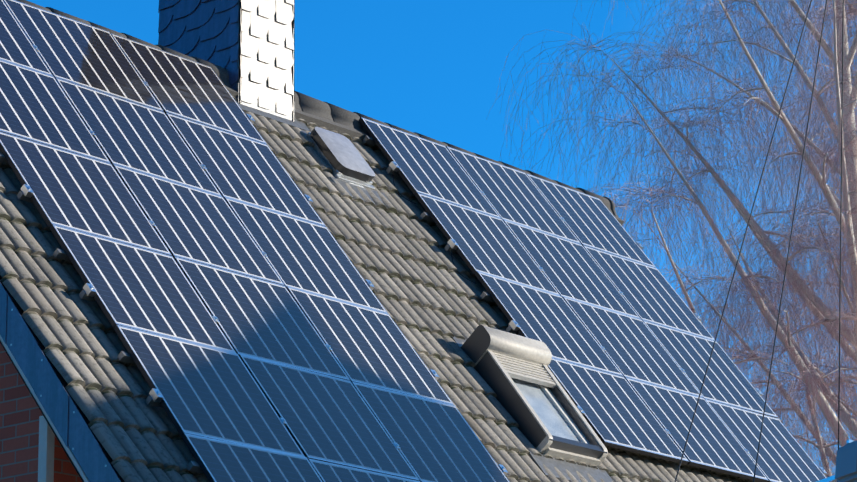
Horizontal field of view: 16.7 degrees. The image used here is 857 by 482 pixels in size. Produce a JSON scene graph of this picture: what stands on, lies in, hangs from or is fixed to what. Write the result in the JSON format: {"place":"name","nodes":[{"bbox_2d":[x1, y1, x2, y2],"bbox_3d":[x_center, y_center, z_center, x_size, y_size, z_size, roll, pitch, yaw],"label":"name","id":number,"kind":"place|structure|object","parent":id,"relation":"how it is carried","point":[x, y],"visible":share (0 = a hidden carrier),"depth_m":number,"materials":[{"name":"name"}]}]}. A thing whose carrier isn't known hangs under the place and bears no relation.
{"place":"outdoors","nodes":[
{"label":"outdoors","id":0,"kind":"place"},
{"bbox_2d":[27,0,856,473],"label":"sky","id":1,"kind":"structure","parent":0,"point":[433,69],"materials":[{"name":"blue"}]},
{"bbox_2d":[451,325,613,481],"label":"skylight","id":2,"kind":"object","parent":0,"point":[533,398],"visible":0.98,"depth_m":22.68},
{"bbox_2d":[486,0,856,477],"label":"birch","id":3,"kind":"object","parent":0,"point":[850,396],"depth_m":33.70,"materials":[{"name":"brown plant"}]},
{"bbox_2d":[566,0,856,475],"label":"birch","id":4,"kind":"object","parent":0,"point":[803,241],"depth_m":37.82,"materials":[{"name":"brown plant"}]},
{"label":"ground","id":5,"kind":"structure","parent":0,"visible":0},
{"bbox_2d":[0,343,81,481],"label":"house walls","id":6,"kind":"structure","parent":5,"relation":"on","point":[20,412],"depth_m":18.53,"materials":[{"name":"brick"}]},
{"bbox_2d":[38,416,54,481],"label":"window frame","id":7,"kind":"object","parent":6,"relation":"attached to","point":[46,455],"visible":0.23,"depth_m":18.30,"materials":[{"name":"white paint"}]},
{"bbox_2d":[0,85,623,481],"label":"roof slab","id":8,"kind":"structure","parent":6,"relation":"on","point":[329,125],"depth_m":24.02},
{"bbox_2d":[0,282,120,481],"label":"bargeboard","id":9,"kind":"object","parent":8,"relation":"attached to","point":[64,418],"visible":1,"depth_m":18.26,"materials":[{"name":"metal"}]},
{"bbox_2d":[43,415,82,481],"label":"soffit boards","id":10,"kind":"object","parent":8,"relation":"attached to","point":[62,447],"visible":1,"depth_m":18.18,"materials":[{"name":"blue wood"}]},
{"bbox_2d":[158,0,294,121],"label":"chimney","id":11,"kind":"object","parent":8,"relation":"on","point":[248,43],"visible":0.5,"depth_m":24.42,"materials":[{"name":"tile"}]},
{"bbox_2d":[235,83,310,131],"bbox_3d":[-1.421,-1.101,24.339,0.308,0.452,0.960,-13,-20,39],"label":"chimney flashing","id":12,"kind":"object","parent":11,"relation":"attached to","point":[268,114],"visible":0.21,"depth_m":24.28,"materials":[{"name":"grey metal"}]},
{"bbox_2d":[16,0,617,216],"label":"ridge caps","id":13,"kind":"object","parent":8,"relation":"on","point":[319,108],"visible":0.25,"depth_m":25.02,"materials":[{"name":"tile"}]},
{"bbox_2d":[300,129,390,204],"bbox_3d":[-0.712,-0.588,24.409,0.592,0.751,0.670,-13,-20,39],"label":"flashing","id":14,"kind":"object","parent":8,"relation":"on","point":[343,180],"visible":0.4,"depth_m":24.23,"materials":[{"name":"grey metal"}]},
{"bbox_2d":[310,127,374,181],"bbox_3d":[-0.718,-0.722,24.423,0.401,0.480,0.454,-13,-20,39],"label":"roof hatch","id":15,"kind":"object","parent":14,"relation":"on","point":[342,154],"visible":1,"depth_m":24.32,"materials":[{"name":"grey metal"}]},
{"bbox_2d":[0,96,781,481],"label":"roof tiles","id":16,"kind":"object","parent":8,"relation":"on","point":[428,296],"visible":0.17,"depth_m":22.25,"materials":[{"name":"grey tile"}]},
{"bbox_2d":[0,45,826,475],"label":"panel clamps","id":17,"kind":"object","parent":8,"relation":"on","point":[88,293],"visible":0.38,"depth_m":21.13,"materials":[{"name":"silver metal"}]},
{"bbox_2d":[0,0,825,481],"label":"solar panels","id":18,"kind":"object","parent":17,"relation":"attached to","point":[256,364],"visible":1,"depth_m":21.73,"materials":[{"name":"blue glass"}]},
{"bbox_2d":[392,172,512,333],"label":"panel cables","id":19,"kind":"object","parent":18,"relation":"hanging from","point":[451,250],"visible":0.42,"depth_m":24.26,"materials":[{"name":"black rubber"}]},
{"bbox_2d":[675,0,843,481],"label":"cables","id":20,"kind":"object","parent":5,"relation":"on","point":[790,236],"visible":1,"depth_m":14.81,"materials":[{"name":"black"}]},
{"bbox_2d":[816,439,856,481],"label":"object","id":21,"kind":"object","parent":5,"relation":"on","point":[846,464],"visible":1,"depth_m":6.87,"materials":[{"name":"blue"}]}
]}

